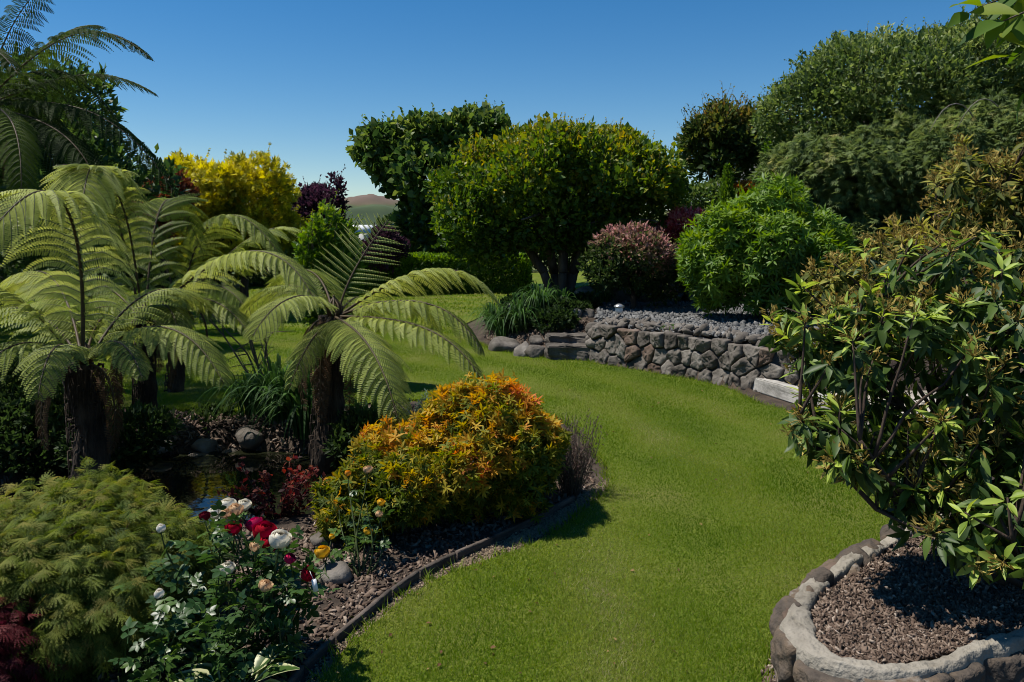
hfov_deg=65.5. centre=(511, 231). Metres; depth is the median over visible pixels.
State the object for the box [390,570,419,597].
edging board
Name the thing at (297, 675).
edging board
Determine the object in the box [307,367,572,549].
nandina bush
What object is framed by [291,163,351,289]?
purple tree
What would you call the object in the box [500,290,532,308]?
ground plant
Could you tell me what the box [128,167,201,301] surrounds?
copper shrub
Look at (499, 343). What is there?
rock
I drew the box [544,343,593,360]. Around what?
stone step
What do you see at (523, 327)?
ground plant
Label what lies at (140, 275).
background shrub
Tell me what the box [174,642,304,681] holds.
hosta
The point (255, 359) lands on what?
ornamental grass
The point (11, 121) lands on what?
tree fern
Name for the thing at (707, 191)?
dark shrub
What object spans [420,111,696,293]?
maple tree
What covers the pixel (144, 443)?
leafy plant
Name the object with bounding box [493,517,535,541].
edging board
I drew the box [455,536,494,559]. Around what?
edging board
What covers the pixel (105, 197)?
tree fern
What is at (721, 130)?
cherry tree
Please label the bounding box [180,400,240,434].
leafy plant
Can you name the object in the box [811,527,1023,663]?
bark mulch
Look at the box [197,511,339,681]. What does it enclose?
rose bush
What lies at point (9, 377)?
leafy plant
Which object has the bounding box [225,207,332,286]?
background shrub
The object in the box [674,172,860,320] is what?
laurel shrub
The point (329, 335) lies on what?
tree fern
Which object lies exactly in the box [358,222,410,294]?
purple shrub
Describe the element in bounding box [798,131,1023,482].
rhododendron
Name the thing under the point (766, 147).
green shrub
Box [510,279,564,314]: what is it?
grass clump
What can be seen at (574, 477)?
wiry shrub
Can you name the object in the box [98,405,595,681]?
bark mulch
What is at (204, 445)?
pond stone
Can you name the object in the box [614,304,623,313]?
garden light
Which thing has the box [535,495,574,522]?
edging board
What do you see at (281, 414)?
iris clump
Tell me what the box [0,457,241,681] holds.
laceleaf maple
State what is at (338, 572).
rock
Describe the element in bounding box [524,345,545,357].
rock
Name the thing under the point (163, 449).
pond stone
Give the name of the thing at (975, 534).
rhododendron
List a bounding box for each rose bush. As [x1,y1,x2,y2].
[107,497,302,681]
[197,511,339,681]
[312,465,394,584]
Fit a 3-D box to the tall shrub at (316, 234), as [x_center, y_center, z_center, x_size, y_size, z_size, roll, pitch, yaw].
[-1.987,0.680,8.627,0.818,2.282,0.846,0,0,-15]
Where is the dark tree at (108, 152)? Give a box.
[0,44,190,306]
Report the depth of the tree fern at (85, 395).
5.13 m
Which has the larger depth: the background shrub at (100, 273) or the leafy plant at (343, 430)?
the background shrub at (100, 273)
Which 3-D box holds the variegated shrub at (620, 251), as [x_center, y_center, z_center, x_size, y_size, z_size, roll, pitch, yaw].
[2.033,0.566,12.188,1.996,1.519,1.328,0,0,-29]
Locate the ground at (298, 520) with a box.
[0,208,1023,681]
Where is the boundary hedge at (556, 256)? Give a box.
[441,210,679,269]
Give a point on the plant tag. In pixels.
(314, 585)
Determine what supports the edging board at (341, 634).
on the ground at (298, 520)
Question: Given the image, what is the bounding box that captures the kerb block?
[752,377,829,408]
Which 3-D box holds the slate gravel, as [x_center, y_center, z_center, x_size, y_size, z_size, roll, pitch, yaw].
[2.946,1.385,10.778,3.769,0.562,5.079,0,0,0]
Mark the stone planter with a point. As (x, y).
(800, 652)
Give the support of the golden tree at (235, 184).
on the ground at (298, 520)
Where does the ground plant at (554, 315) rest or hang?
on the ground at (298, 520)
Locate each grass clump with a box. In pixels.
[464,296,506,330]
[473,306,526,337]
[481,291,547,333]
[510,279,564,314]
[544,285,581,300]
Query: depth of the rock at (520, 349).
10.77 m
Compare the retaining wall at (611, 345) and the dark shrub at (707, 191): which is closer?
the retaining wall at (611, 345)
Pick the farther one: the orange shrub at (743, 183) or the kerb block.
the orange shrub at (743, 183)
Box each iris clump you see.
[199,369,269,421]
[209,348,312,426]
[226,353,360,449]
[344,385,413,418]
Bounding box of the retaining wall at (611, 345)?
[585,321,845,391]
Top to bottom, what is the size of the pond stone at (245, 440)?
0.198 m
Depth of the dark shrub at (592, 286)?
14.43 m
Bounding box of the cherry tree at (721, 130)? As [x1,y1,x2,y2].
[673,81,769,183]
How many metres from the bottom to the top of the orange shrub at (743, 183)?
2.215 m
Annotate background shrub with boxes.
[4,153,154,279]
[81,200,241,287]
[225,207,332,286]
[376,209,426,252]
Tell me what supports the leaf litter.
on the lawn at (682, 510)
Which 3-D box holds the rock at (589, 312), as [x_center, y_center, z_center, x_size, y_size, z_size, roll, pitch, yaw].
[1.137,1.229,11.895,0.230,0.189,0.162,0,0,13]
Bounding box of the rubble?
[602,313,782,377]
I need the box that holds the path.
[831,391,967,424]
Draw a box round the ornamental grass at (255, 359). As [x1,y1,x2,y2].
[202,283,292,401]
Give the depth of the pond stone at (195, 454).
6.78 m
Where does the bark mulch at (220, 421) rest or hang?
on the ground at (298, 520)
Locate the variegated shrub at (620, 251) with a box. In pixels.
[576,219,689,308]
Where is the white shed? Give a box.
[353,225,375,239]
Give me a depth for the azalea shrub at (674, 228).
13.60 m
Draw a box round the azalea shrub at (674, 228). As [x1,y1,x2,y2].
[648,204,704,300]
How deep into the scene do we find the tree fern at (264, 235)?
8.40 m
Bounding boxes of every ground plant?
[495,305,539,333]
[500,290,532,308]
[530,304,580,332]
[540,293,591,312]
[565,291,602,309]
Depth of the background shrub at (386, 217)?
39.08 m
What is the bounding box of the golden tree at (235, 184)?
[115,142,312,314]
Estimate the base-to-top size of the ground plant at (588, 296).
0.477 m
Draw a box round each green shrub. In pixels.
[751,165,761,188]
[761,121,792,158]
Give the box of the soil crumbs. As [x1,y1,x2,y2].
[760,650,775,681]
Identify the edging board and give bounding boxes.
[287,665,303,681]
[301,636,334,674]
[333,589,391,643]
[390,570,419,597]
[418,552,455,578]
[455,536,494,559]
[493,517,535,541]
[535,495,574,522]
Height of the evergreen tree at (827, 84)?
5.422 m
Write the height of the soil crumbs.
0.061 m
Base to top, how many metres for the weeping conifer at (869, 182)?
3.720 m
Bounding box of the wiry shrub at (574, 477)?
[545,408,607,496]
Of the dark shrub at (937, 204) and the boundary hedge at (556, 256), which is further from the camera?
the boundary hedge at (556, 256)
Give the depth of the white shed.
43.94 m
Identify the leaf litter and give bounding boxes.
[105,350,820,672]
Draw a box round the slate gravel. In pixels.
[594,300,826,369]
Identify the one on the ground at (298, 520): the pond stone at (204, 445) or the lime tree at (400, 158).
the lime tree at (400, 158)
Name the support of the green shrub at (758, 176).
on the ground at (298, 520)
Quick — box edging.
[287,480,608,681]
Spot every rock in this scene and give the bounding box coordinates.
[309,532,330,547]
[315,559,351,584]
[488,336,519,351]
[513,341,528,356]
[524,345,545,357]
[529,335,543,344]
[573,308,582,316]
[582,308,594,317]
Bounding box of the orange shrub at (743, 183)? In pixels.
[733,179,756,195]
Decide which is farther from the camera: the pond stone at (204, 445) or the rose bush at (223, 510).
the pond stone at (204, 445)
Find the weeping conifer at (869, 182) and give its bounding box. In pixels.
[745,86,1023,260]
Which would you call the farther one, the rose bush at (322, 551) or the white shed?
the white shed
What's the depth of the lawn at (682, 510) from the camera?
4.38 m
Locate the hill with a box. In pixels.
[343,194,399,224]
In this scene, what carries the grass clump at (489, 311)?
on the ground at (298, 520)
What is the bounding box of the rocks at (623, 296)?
[574,280,693,302]
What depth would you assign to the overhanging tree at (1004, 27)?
2.83 m
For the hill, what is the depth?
307.31 m
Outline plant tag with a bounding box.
[310,572,317,591]
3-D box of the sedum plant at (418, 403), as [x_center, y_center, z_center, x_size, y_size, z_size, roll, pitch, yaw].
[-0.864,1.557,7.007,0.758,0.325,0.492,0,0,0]
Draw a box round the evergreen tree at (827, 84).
[748,0,1023,150]
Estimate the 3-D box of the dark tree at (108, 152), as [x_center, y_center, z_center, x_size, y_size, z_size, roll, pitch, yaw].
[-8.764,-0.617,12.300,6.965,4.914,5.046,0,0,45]
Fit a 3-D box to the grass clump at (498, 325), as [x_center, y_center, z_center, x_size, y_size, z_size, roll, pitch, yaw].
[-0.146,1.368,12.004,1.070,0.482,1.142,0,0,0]
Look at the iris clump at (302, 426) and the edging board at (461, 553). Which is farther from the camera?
the iris clump at (302, 426)
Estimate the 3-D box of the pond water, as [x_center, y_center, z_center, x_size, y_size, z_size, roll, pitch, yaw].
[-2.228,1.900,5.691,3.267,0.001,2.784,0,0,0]
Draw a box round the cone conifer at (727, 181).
[717,163,737,205]
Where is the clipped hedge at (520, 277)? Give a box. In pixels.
[355,251,532,294]
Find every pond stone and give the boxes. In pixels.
[156,440,172,455]
[188,452,208,455]
[191,438,217,452]
[222,448,237,452]
[235,425,263,449]
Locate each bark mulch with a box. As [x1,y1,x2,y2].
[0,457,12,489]
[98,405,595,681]
[115,405,397,456]
[482,309,589,346]
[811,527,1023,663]
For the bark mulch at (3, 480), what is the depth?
5.79 m
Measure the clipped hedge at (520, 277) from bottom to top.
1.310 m
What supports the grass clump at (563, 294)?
on the ground at (298, 520)
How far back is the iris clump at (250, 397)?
7.26 m
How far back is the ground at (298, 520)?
4.72 m
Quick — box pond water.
[0,450,355,524]
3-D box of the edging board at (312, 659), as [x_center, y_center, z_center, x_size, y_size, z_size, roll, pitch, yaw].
[-0.769,1.704,3.170,0.022,0.092,0.225,0,0,17]
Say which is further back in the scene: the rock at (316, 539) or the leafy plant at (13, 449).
the leafy plant at (13, 449)
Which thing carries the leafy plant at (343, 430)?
on the ground at (298, 520)
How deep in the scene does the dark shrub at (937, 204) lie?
11.90 m
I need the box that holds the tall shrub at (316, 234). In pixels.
[290,190,366,325]
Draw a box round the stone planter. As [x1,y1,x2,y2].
[769,506,1023,681]
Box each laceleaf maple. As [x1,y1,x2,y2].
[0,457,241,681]
[0,593,71,681]
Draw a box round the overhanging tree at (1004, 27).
[947,0,1023,122]
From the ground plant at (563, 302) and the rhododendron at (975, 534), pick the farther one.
the ground plant at (563, 302)
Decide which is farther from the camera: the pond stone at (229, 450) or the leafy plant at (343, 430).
the pond stone at (229, 450)
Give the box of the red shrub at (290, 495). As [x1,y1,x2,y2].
[216,455,326,522]
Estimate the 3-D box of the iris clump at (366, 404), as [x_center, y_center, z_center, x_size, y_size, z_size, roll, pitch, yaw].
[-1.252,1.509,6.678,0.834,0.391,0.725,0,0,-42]
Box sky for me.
[0,0,1022,228]
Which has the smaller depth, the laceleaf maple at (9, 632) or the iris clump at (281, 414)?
the laceleaf maple at (9, 632)
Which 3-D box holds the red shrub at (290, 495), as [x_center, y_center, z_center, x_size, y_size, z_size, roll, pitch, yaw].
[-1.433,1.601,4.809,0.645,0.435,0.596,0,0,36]
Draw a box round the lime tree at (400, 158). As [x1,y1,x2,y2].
[345,94,511,264]
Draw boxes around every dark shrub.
[588,276,641,299]
[680,178,742,213]
[912,149,1016,225]
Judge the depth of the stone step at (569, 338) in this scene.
10.85 m
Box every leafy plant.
[0,340,78,443]
[0,376,74,484]
[54,399,187,488]
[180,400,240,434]
[321,401,412,471]
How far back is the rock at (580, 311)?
11.83 m
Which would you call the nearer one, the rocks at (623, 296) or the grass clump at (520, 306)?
the grass clump at (520, 306)
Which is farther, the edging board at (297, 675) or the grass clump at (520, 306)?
the grass clump at (520, 306)
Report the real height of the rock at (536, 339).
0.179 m
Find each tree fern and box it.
[0,0,179,235]
[0,189,233,490]
[39,163,318,425]
[86,214,300,392]
[234,213,500,477]
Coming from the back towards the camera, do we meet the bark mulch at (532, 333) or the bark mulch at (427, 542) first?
the bark mulch at (532, 333)
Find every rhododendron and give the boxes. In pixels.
[758,221,1023,589]
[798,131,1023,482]
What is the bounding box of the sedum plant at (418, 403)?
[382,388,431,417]
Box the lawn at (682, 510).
[0,210,933,681]
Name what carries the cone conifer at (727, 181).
on the ground at (298, 520)
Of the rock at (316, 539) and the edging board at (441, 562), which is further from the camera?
the rock at (316, 539)
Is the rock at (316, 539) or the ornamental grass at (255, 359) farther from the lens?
the ornamental grass at (255, 359)
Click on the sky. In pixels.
(295, 76)
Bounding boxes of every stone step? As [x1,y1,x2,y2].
[544,332,586,344]
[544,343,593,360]

